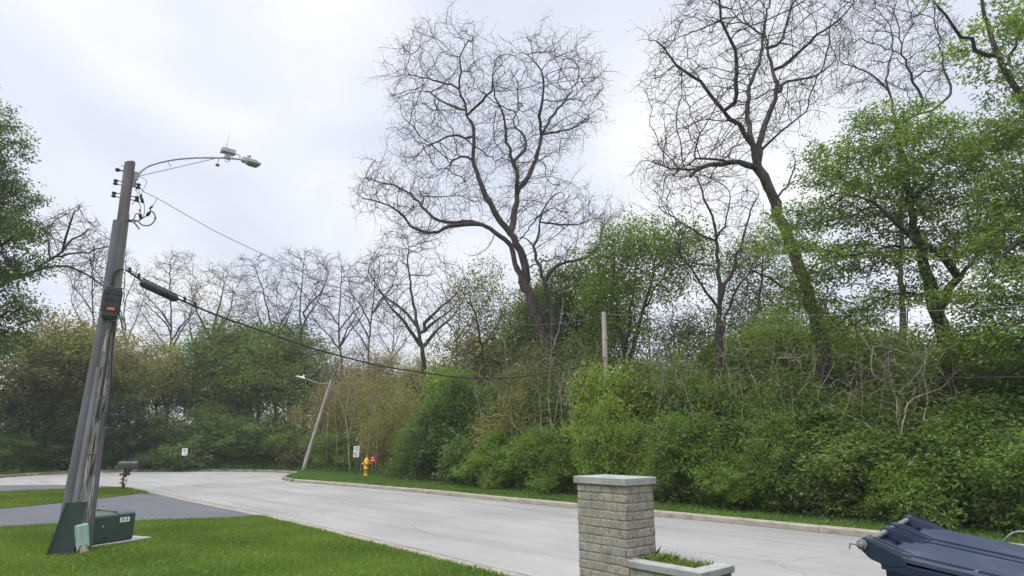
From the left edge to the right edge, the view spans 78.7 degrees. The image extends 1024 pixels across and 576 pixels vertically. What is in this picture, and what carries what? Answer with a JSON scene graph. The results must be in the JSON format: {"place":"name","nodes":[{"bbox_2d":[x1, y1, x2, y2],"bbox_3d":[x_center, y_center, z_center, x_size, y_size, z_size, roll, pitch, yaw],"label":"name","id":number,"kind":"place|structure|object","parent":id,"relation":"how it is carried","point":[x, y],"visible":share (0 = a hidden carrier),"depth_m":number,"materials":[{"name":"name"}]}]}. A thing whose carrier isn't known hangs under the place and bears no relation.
{"place":"outdoors","nodes":[
{"label":"outdoors","id":0,"kind":"place"},
{"bbox_2d":[0,486,148,508],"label":"lawn","id":1,"kind":"structure","parent":0,"point":[61,502],"depth_m":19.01,"materials":[{"name":"plant"}]},
{"bbox_2d":[0,87,64,361],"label":"leafy tree","id":2,"kind":"object","parent":1,"relation":"on","point":[15,232],"visible":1,"depth_m":21.17,"materials":[{"name":"green plant"}]},
{"bbox_2d":[10,198,109,308],"bbox_3d":[-16.378,1.505,22.610,8.549,11.462,4.146,-9,-16,31],"label":"bare tree","id":3,"kind":"object","parent":1,"relation":"on","point":[65,243],"visible":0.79,"depth_m":22.62,"materials":[{"name":"brown plant"}]},
{"bbox_2d":[0,493,252,526],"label":"driveway","id":4,"kind":"structure","parent":0,"point":[147,507],"depth_m":16.76,"materials":[{"name":"grey asphalt"}]},
{"bbox_2d":[0,514,516,575],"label":"lawn","id":5,"kind":"structure","parent":0,"point":[384,560],"depth_m":9.57,"materials":[{"name":"plant"}]},
{"bbox_2d":[92,509,150,547],"bbox_3d":[-7.358,4.362,11.308,0.800,0.673,1.301,-5,-15,19],"label":"transformer cabinet","id":6,"kind":"object","parent":5,"relation":"on","point":[112,526],"visible":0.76,"depth_m":11.14,"materials":[{"name":"metal"}]},
{"bbox_2d":[46,137,260,555],"bbox_3d":[-6.468,0.606,11.819,2.711,8.411,0.426,11,-18,-38],"label":"utility pole","id":7,"kind":"object","parent":5,"relation":"on","point":[79,503],"visible":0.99,"depth_m":10.85,"materials":[{"name":"grey wood"}]},
{"bbox_2d":[573,474,655,575],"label":"brick pillar","id":8,"kind":"structure","parent":5,"relation":"on","point":[616,528],"depth_m":5.51,"materials":[{"name":"beige brick"}]},
{"bbox_2d":[628,559,734,575],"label":"brick planter","id":9,"kind":"object","parent":5,"relation":"on","point":[640,567],"visible":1,"depth_m":5.00,"materials":[{"name":"grey concrete"}]},
{"bbox_2d":[636,547,713,567],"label":"weeds","id":10,"kind":"object","parent":9,"relation":"on","point":[657,556],"visible":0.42,"depth_m":5.28,"materials":[{"name":"green plant"}]},
{"bbox_2d":[0,471,886,575],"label":"road","id":11,"kind":"structure","parent":0,"point":[531,539],"depth_m":13.68,"materials":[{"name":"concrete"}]},
{"bbox_2d":[0,469,295,481],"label":"kerb","id":12,"kind":"structure","parent":11,"relation":"on","point":[284,477],"depth_m":39.28,"materials":[{"name":"concrete"}]},
{"bbox_2d":[293,479,1023,545],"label":"kerb","id":13,"kind":"structure","parent":11,"relation":"on","point":[859,532],"depth_m":15.29,"materials":[{"name":"concrete"}]},
{"bbox_2d":[0,446,1023,534],"bbox_3d":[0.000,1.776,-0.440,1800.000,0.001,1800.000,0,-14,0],"label":"ground","id":14,"kind":"structure","parent":0,"point":[116,466],"depth_m":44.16,"materials":[{"name":"green plant"}]},
{"bbox_2d":[0,429,47,471],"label":"shrub","id":15,"kind":"object","parent":14,"relation":"on","point":[8,452],"visible":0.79,"depth_m":36.71,"materials":[{"name":"green plant"}]},
{"bbox_2d":[0,430,73,471],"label":"shrub","id":16,"kind":"object","parent":14,"relation":"on","point":[65,459],"visible":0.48,"depth_m":38.20,"materials":[{"name":"green plant"}]},
{"bbox_2d":[0,365,121,472],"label":"tree","id":17,"kind":"object","parent":14,"relation":"on","point":[56,421],"visible":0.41,"depth_m":38.84,"materials":[{"name":"green plant"}]},
{"bbox_2d":[0,361,136,470],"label":"tree","id":18,"kind":"object","parent":14,"relation":"on","point":[70,415],"visible":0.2,"depth_m":39.23,"materials":[{"name":"green plant"}]},
{"bbox_2d":[0,317,147,472],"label":"tree","id":19,"kind":"object","parent":14,"relation":"on","point":[39,371],"visible":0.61,"depth_m":38.14,"materials":[{"name":"green plant"}]},
{"bbox_2d":[0,299,151,471],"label":"tree","id":20,"kind":"object","parent":14,"relation":"on","point":[58,322],"visible":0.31,"depth_m":39.88,"materials":[{"name":"green plant"}]},
{"bbox_2d":[60,236,130,337],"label":"bare tree","id":21,"kind":"object","parent":14,"relation":"on","point":[92,285],"visible":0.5,"depth_m":48.49,"materials":[{"name":"brown plant"}]},
{"bbox_2d":[29,368,171,431],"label":"tree","id":22,"kind":"object","parent":14,"relation":"on","point":[132,401],"visible":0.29,"depth_m":43.04,"materials":[{"name":"green plant"}]},
{"bbox_2d":[101,413,166,469],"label":"shrub","id":23,"kind":"object","parent":14,"relation":"on","point":[108,440],"visible":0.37,"depth_m":41.91,"materials":[{"name":"green plant"}]},
{"bbox_2d":[87,320,195,468],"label":"tree","id":24,"kind":"object","parent":14,"relation":"on","point":[154,365],"visible":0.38,"depth_m":44.71,"materials":[{"name":"green plant"}]},
{"bbox_2d":[115,335,197,468],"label":"tree","id":25,"kind":"object","parent":14,"relation":"on","point":[167,389],"visible":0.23,"depth_m":45.38,"materials":[{"name":"green plant"}]},
{"bbox_2d":[128,246,207,423],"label":"budding tree","id":26,"kind":"object","parent":14,"relation":"on","point":[170,307],"visible":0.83,"depth_m":53.06,"materials":[{"name":"brown plant"}]},
{"bbox_2d":[120,409,216,468],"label":"shrub","id":27,"kind":"object","parent":14,"relation":"on","point":[154,432],"visible":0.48,"depth_m":42.33,"materials":[{"name":"green plant"}]},
{"bbox_2d":[130,333,246,467],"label":"tree","id":28,"kind":"object","parent":14,"relation":"on","point":[198,404],"visible":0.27,"depth_m":46.14,"materials":[{"name":"green plant"}]},
{"bbox_2d":[146,405,256,470],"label":"shrub","id":29,"kind":"object","parent":14,"relation":"on","point":[176,456],"visible":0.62,"depth_m":41.83,"materials":[{"name":"green plant"}]},
{"bbox_2d":[173,255,264,466],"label":"budding tree","id":30,"kind":"object","parent":14,"relation":"on","point":[220,298],"visible":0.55,"depth_m":50.60,"materials":[{"name":"brown plant"}]},
{"bbox_2d":[164,307,284,465],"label":"tree","id":31,"kind":"object","parent":14,"relation":"on","point":[216,341],"visible":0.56,"depth_m":46.60,"materials":[{"name":"green plant"}]},
{"bbox_2d":[180,401,278,468],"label":"shrub","id":32,"kind":"object","parent":14,"relation":"on","point":[235,450],"visible":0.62,"depth_m":42.73,"materials":[{"name":"green plant"}]},
{"bbox_2d":[221,249,297,465],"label":"bare tree","id":33,"kind":"object","parent":14,"relation":"on","point":[260,286],"visible":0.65,"depth_m":51.41,"materials":[{"name":"brown plant"}]},
{"bbox_2d":[188,311,336,464],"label":"tree","id":34,"kind":"object","parent":14,"relation":"on","point":[261,333],"visible":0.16,"depth_m":49.09,"materials":[{"name":"green plant"}]},
{"bbox_2d":[0,485,524,575],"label":"kerb","id":35,"kind":"object","parent":14,"relation":"on","point":[441,557],"visible":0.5,"depth_m":12.57,"materials":[{"name":"concrete"}]},
{"bbox_2d":[218,410,309,468],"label":"shrub","id":36,"kind":"object","parent":14,"relation":"on","point":[256,458],"visible":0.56,"depth_m":42.38,"materials":[{"name":"green plant"}]},
{"bbox_2d":[208,325,341,468],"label":"tree","id":37,"kind":"object","parent":14,"relation":"on","point":[291,397],"visible":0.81,"depth_m":45.38,"materials":[{"name":"green plant"}]},
{"bbox_2d":[263,432,316,468],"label":"shrub","id":38,"kind":"object","parent":14,"relation":"on","point":[290,436],"visible":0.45,"depth_m":41.32,"materials":[{"name":"green plant"}]},
{"bbox_2d":[259,246,345,464],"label":"bare tree","id":39,"kind":"object","parent":14,"relation":"on","point":[300,300],"visible":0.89,"depth_m":49.10,"materials":[{"name":"brown plant"}]},
{"bbox_2d":[273,374,358,470],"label":"shrub","id":40,"kind":"object","parent":14,"relation":"on","point":[317,410],"visible":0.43,"depth_m":41.29,"materials":[{"name":"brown plant"}]},
{"bbox_2d":[290,341,361,429],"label":"tree","id":41,"kind":"object","parent":14,"relation":"on","point":[324,362],"visible":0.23,"depth_m":48.01,"materials":[{"name":"brown plant"}]},
{"bbox_2d":[301,251,383,432],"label":"bare tree","id":42,"kind":"object","parent":14,"relation":"on","point":[338,322],"visible":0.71,"depth_m":52.83,"materials":[{"name":"brown plant"}]},
{"bbox_2d":[319,363,395,470],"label":"shrub","id":43,"kind":"object","parent":14,"relation":"on","point":[357,389],"visible":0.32,"depth_m":41.45,"materials":[{"name":"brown plant"}]},
{"bbox_2d":[314,332,402,468],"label":"tree","id":44,"kind":"object","parent":14,"relation":"on","point":[360,372],"visible":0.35,"depth_m":47.33,"materials":[{"name":"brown plant"}]},
{"bbox_2d":[339,250,405,455],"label":"bare tree","id":45,"kind":"object","parent":14,"relation":"on","point":[371,314],"visible":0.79,"depth_m":50.89,"materials":[{"name":"brown plant"}]},
{"bbox_2d":[347,368,418,470],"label":"shrub","id":46,"kind":"object","parent":14,"relation":"on","point":[382,390],"visible":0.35,"depth_m":38.85,"materials":[{"name":"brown plant"}]},
{"bbox_2d":[353,343,431,417],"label":"tree","id":47,"kind":"object","parent":14,"relation":"on","point":[399,357],"visible":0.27,"depth_m":46.96,"materials":[{"name":"green plant"}]},
{"bbox_2d":[360,222,468,413],"bbox_3d":[-6.114,3.066,38.405,7.719,15.966,7.507,0,-14,0],"label":"bare tree","id":48,"kind":"object","parent":14,"relation":"on","point":[418,340],"visible":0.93,"depth_m":38.61,"materials":[{"name":"brown plant"}]},
{"bbox_2d":[416,360,486,435],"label":"shrub","id":49,"kind":"object","parent":14,"relation":"on","point":[431,386],"visible":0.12,"depth_m":29.92,"materials":[{"name":"green plant"}]},
{"bbox_2d":[404,248,543,404],"bbox_3d":[-1.498,3.939,34.093,8.015,12.178,6.912,-8,-16,30],"label":"leafy tree","id":50,"kind":"object","parent":14,"relation":"on","point":[481,346],"visible":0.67,"depth_m":33.97,"materials":[{"name":"green plant"}]},
{"bbox_2d":[346,0,635,429],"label":"bare tree","id":51,"kind":"object","parent":14,"relation":"on","point":[523,274],"visible":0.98,"depth_m":28.67,"materials":[{"name":"brown plant"}]},
{"bbox_2d":[442,379,543,485],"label":"shrub","id":52,"kind":"object","parent":14,"relation":"on","point":[492,397],"visible":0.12,"depth_m":26.80,"materials":[{"name":"green plant"}]},
{"bbox_2d":[0,317,1023,512],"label":"undergrowth","id":53,"kind":"object","parent":14,"relation":"on","point":[985,381],"visible":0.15,"depth_m":23.85,"materials":[{"name":"green plant"}]},
{"bbox_2d":[464,379,564,485],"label":"shrub","id":54,"kind":"object","parent":14,"relation":"on","point":[485,430],"visible":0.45,"depth_m":24.89,"materials":[{"name":"green plant"}]},
{"bbox_2d":[485,330,570,435],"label":"tree","id":55,"kind":"object","parent":14,"relation":"on","point":[534,370],"visible":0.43,"depth_m":26.20,"materials":[{"name":"green plant"}]},
{"bbox_2d":[510,386,582,485],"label":"shrub","id":56,"kind":"object","parent":14,"relation":"on","point":[557,421],"visible":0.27,"depth_m":24.34,"materials":[{"name":"green plant"}]},
{"bbox_2d":[488,248,660,472],"bbox_3d":[3.278,3.527,30.884,8.992,11.446,7.702,0,-14,0],"label":"leafy tree","id":57,"kind":"object","parent":14,"relation":"on","point":[557,297],"visible":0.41,"depth_m":30.53,"materials":[{"name":"green plant"}]},
{"bbox_2d":[530,321,621,463],"bbox_3d":[2.614,4.521,24.659,3.118,6.686,3.662,13,-19,-42],"label":"tree","id":58,"kind":"object","parent":14,"relation":"on","point":[589,355],"visible":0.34,"depth_m":24.83,"materials":[{"name":"green plant"}]},
{"bbox_2d":[597,312,608,390],"bbox_3d":[3.327,4.083,22.268,0.375,6.588,0.252,0,-14,0],"label":"utility pole","id":59,"kind":"object","parent":14,"relation":"on","point":[604,342],"visible":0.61,"depth_m":22.72,"materials":[{"name":"grey wood"}]},
{"bbox_2d":[125,267,603,378],"bbox_3d":[-1.878,1.674,16.958,0.150,1.426,15.580,-12,-19,41],"label":"telephone cable","id":60,"kind":"object","parent":59,"relation":"attached to","point":[144,283],"visible":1,"depth_m":12.63,"materials":[{"name":"black rubber"}]},
{"bbox_2d":[557,201,737,378],"bbox_3d":[5.826,2.070,26.315,7.690,12.064,5.924,0,-14,0],"label":"leafy tree","id":61,"kind":"object","parent":14,"relation":"on","point":[645,248],"visible":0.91,"depth_m":26.28,"materials":[{"name":"green plant"}]},
{"bbox_2d":[617,349,707,496],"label":"shrub","id":62,"kind":"object","parent":14,"relation":"on","point":[642,373],"visible":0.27,"depth_m":20.77,"materials":[{"name":"green plant"}]},
{"bbox_2d":[599,360,753,501],"bbox_3d":[5.397,4.604,19.946,4.646,4.577,4.560,-11,-18,38],"label":"shrub","id":63,"kind":"object","parent":14,"relation":"on","point":[664,405],"visible":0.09,"depth_m":19.42,"materials":[{"name":"green plant"}]},
{"bbox_2d":[647,321,755,383],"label":"shrub","id":64,"kind":"object","parent":14,"relation":"on","point":[708,347],"visible":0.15,"depth_m":25.51,"materials":[{"name":"green plant"}]},
{"bbox_2d":[632,148,773,400],"bbox_3d":[7.524,-0.127,23.862,5.115,15.142,8.316,-4,-14,16],"label":"bare tree","id":65,"kind":"object","parent":14,"relation":"on","point":[719,331],"visible":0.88,"depth_m":23.60,"materials":[{"name":"brown plant"}]},
{"bbox_2d":[653,365,764,505],"bbox_3d":[6.466,4.418,18.512,3.476,4.282,3.832,3,-14,-11],"label":"shrub","id":66,"kind":"object","parent":14,"relation":"on","point":[710,392],"visible":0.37,"depth_m":18.63,"materials":[{"name":"green plant"}]},
{"bbox_2d":[636,221,844,360],"bbox_3d":[9.960,2.431,27.443,8.896,11.896,6.288,-3,-14,13],"label":"leafy tree","id":67,"kind":"object","parent":14,"relation":"on","point":[702,332],"visible":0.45,"depth_m":27.21,"materials":[{"name":"green plant"}]},
{"bbox_2d":[620,0,867,425],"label":"bare tree","id":68,"kind":"object","parent":14,"relation":"on","point":[757,167],"visible":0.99,"depth_m":20.32,"materials":[{"name":"brown plant"}]},
{"bbox_2d":[699,313,813,406],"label":"shrub","id":69,"kind":"object","parent":14,"relation":"on","point":[742,366],"visible":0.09,"depth_m":23.45,"materials":[{"name":"green plant"}]},
{"bbox_2d":[719,295,900,405],"bbox_3d":[10.220,3.706,21.060,6.029,6.554,5.658,-12,-18,40],"label":"shrub","id":70,"kind":"object","parent":14,"relation":"on","point":[781,346],"visible":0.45,"depth_m":20.83,"materials":[{"name":"green plant"}]},
{"bbox_2d":[752,382,913,512],"bbox_3d":[7.980,4.210,16.215,4.122,3.475,4.173,12,-18,-39],"label":"shrub","id":71,"kind":"object","parent":14,"relation":"on","point":[831,417],"visible":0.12,"depth_m":15.75,"materials":[{"name":"green plant"}]},
{"bbox_2d":[798,317,936,407],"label":"bush","id":72,"kind":"object","parent":14,"relation":"on","point":[874,342],"visible":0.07,"depth_m":19.74,"materials":[{"name":"green plant"}]},
{"bbox_2d":[735,93,1023,411],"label":"leafy tree","id":73,"kind":"object","parent":14,"relation":"on","point":[923,247],"visible":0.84,"depth_m":17.03,"materials":[{"name":"green plant"}]},
{"bbox_2d":[825,0,965,365],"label":"bare tree","id":74,"kind":"object","parent":14,"relation":"on","point":[905,89],"visible":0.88,"depth_m":24.32,"materials":[{"name":"brown plant"}]},
{"bbox_2d":[842,348,1023,418],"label":"bush","id":75,"kind":"object","parent":14,"relation":"on","point":[928,382],"visible":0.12,"depth_m":16.88,"materials":[{"name":"green plant"}]},
{"bbox_2d":[884,387,1023,526],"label":"shrub","id":76,"kind":"object","parent":14,"relation":"on","point":[1000,418],"visible":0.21,"depth_m":13.23,"materials":[{"name":"green plant"}]},
{"bbox_2d":[897,0,1023,376],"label":"leafy tree","id":77,"kind":"object","parent":14,"relation":"on","point":[999,262],"visible":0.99,"depth_m":14.95,"materials":[{"name":"green plant"}]},
{"bbox_2d":[921,342,1023,435],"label":"bush","id":78,"kind":"object","parent":14,"relation":"on","point":[1010,382],"visible":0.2,"depth_m":15.68,"materials":[{"name":"green plant"}]},
{"bbox_2d":[0,0,1023,440],"label":"sky","id":79,"kind":"structure","parent":0,"point":[104,85],"materials":[{"name":"white"}]},
{"bbox_2d":[0,468,1023,543],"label":"verge","id":80,"kind":"structure","parent":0,"point":[735,511],"depth_m":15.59,"materials":[{"name":"plant"}]},
{"bbox_2d":[311,430,365,470],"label":"shrub","id":81,"kind":"object","parent":80,"relation":"on","point":[341,453],"visible":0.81,"depth_m":38.56,"materials":[{"name":"green plant"}]},
{"bbox_2d":[354,384,425,474],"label":"shrub","id":82,"kind":"object","parent":80,"relation":"on","point":[401,405],"visible":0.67,"depth_m":34.69,"materials":[{"name":"green plant"}]},
{"bbox_2d":[379,407,454,479],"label":"shrub","id":83,"kind":"object","parent":80,"relation":"on","point":[413,439],"visible":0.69,"depth_m":29.05,"materials":[{"name":"green plant"}]},
{"bbox_2d":[408,367,496,484],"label":"shrub","id":84,"kind":"object","parent":80,"relation":"on","point":[461,411],"visible":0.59,"depth_m":28.23,"materials":[{"name":"green plant"}]},
{"bbox_2d":[450,427,520,487],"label":"shrub","id":85,"kind":"object","parent":80,"relation":"on","point":[489,450],"visible":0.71,"depth_m":24.02,"materials":[{"name":"green plant"}]},
{"bbox_2d":[475,432,555,490],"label":"shrub","id":86,"kind":"object","parent":80,"relation":"on","point":[523,469],"visible":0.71,"depth_m":22.84,"materials":[{"name":"green plant"}]},
{"bbox_2d":[523,422,594,494],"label":"shrub","id":87,"kind":"object","parent":80,"relation":"on","point":[557,479],"visible":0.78,"depth_m":21.33,"materials":[{"name":"green plant"}]},
{"bbox_2d":[552,388,629,493],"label":"shrub","id":88,"kind":"object","parent":80,"relation":"on","point":[580,421],"visible":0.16,"depth_m":21.12,"materials":[{"name":"green plant"}]},
{"bbox_2d":[567,395,632,475],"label":"shrub","id":89,"kind":"object","parent":80,"relation":"on","point":[596,460],"visible":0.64,"depth_m":19.71,"materials":[{"name":"green plant"}]},
{"bbox_2d":[563,354,656,469],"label":"shrub","id":90,"kind":"object","parent":80,"relation":"on","point":[601,386],"visible":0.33,"depth_m":21.45,"materials":[{"name":"green plant"}]},
{"bbox_2d":[600,418,657,484],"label":"shrub","id":91,"kind":"object","parent":80,"relation":"on","point":[630,436],"visible":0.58,"depth_m":19.30,"materials":[{"name":"green plant"}]},
{"bbox_2d":[638,422,713,503],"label":"shrub","id":92,"kind":"object","parent":80,"relation":"on","point":[664,481],"visible":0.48,"depth_m":17.82,"materials":[{"name":"green plant"}]},
{"bbox_2d":[644,405,743,505],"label":"shrub","id":93,"kind":"object","parent":80,"relation":"on","point":[688,444],"visible":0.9,"depth_m":17.51,"materials":[{"name":"green plant"}]},
{"bbox_2d":[697,451,772,509],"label":"shrub","id":94,"kind":"object","parent":80,"relation":"on","point":[737,490],"visible":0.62,"depth_m":16.11,"materials":[{"name":"green plant"}]},
{"bbox_2d":[710,364,843,510],"bbox_3d":[7.942,4.072,16.783,4.594,4.026,4.549,-11,-18,37],"label":"shrub","id":95,"kind":"object","parent":80,"relation":"on","point":[787,397],"visible":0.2,"depth_m":16.75,"materials":[{"name":"green plant"}]},
{"bbox_2d":[730,407,832,513],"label":"shrub","id":96,"kind":"object","parent":80,"relation":"on","point":[761,443],"visible":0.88,"depth_m":15.26,"materials":[{"name":"green plant"}]},
{"bbox_2d":[737,423,907,518],"bbox_3d":[7.490,4.415,15.068,3.677,2.335,3.447,-2,-14,6],"label":"shrub","id":97,"kind":"object","parent":80,"relation":"on","point":[841,500],"visible":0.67,"depth_m":14.40,"materials":[{"name":"green plant"}]},
{"bbox_2d":[796,416,934,518],"bbox_3d":[8.146,4.297,14.782,2.695,2.492,3.250,2,-14,-10],"label":"shrub","id":98,"kind":"object","parent":80,"relation":"on","point":[856,427],"visible":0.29,"depth_m":14.45,"materials":[{"name":"green plant"}]},
{"bbox_2d":[847,449,952,521],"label":"shrub","id":99,"kind":"object","parent":80,"relation":"on","point":[902,482],"visible":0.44,"depth_m":13.39,"materials":[{"name":"green plant"}]},
{"bbox_2d":[830,397,1023,529],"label":"shrub","id":100,"kind":"object","parent":80,"relation":"on","point":[912,463],"visible":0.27,"depth_m":13.45,"materials":[{"name":"green plant"}]},
{"bbox_2d":[835,404,1023,530],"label":"shrub","id":101,"kind":"object","parent":80,"relation":"on","point":[916,417],"visible":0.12,"depth_m":14.02,"materials":[{"name":"green plant"}]},
{"bbox_2d":[879,416,1021,530],"bbox_3d":[9.261,3.909,13.158,3.171,2.417,3.006,-3,-14,12],"label":"shrub","id":102,"kind":"object","parent":80,"relation":"on","point":[944,516],"visible":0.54,"depth_m":12.61,"materials":[{"name":"green plant"}]},
{"bbox_2d":[920,422,1023,533],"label":"shrub","id":103,"kind":"object","parent":80,"relation":"on","point":[1013,472],"visible":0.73,"depth_m":11.92,"materials":[{"name":"green plant"}]},
{"bbox_2d":[849,514,1023,575],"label":"dumpster","id":104,"kind":"object","parent":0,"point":[911,545],"visible":1,"depth_m":3.94,"materials":[{"name":"blue paint"}]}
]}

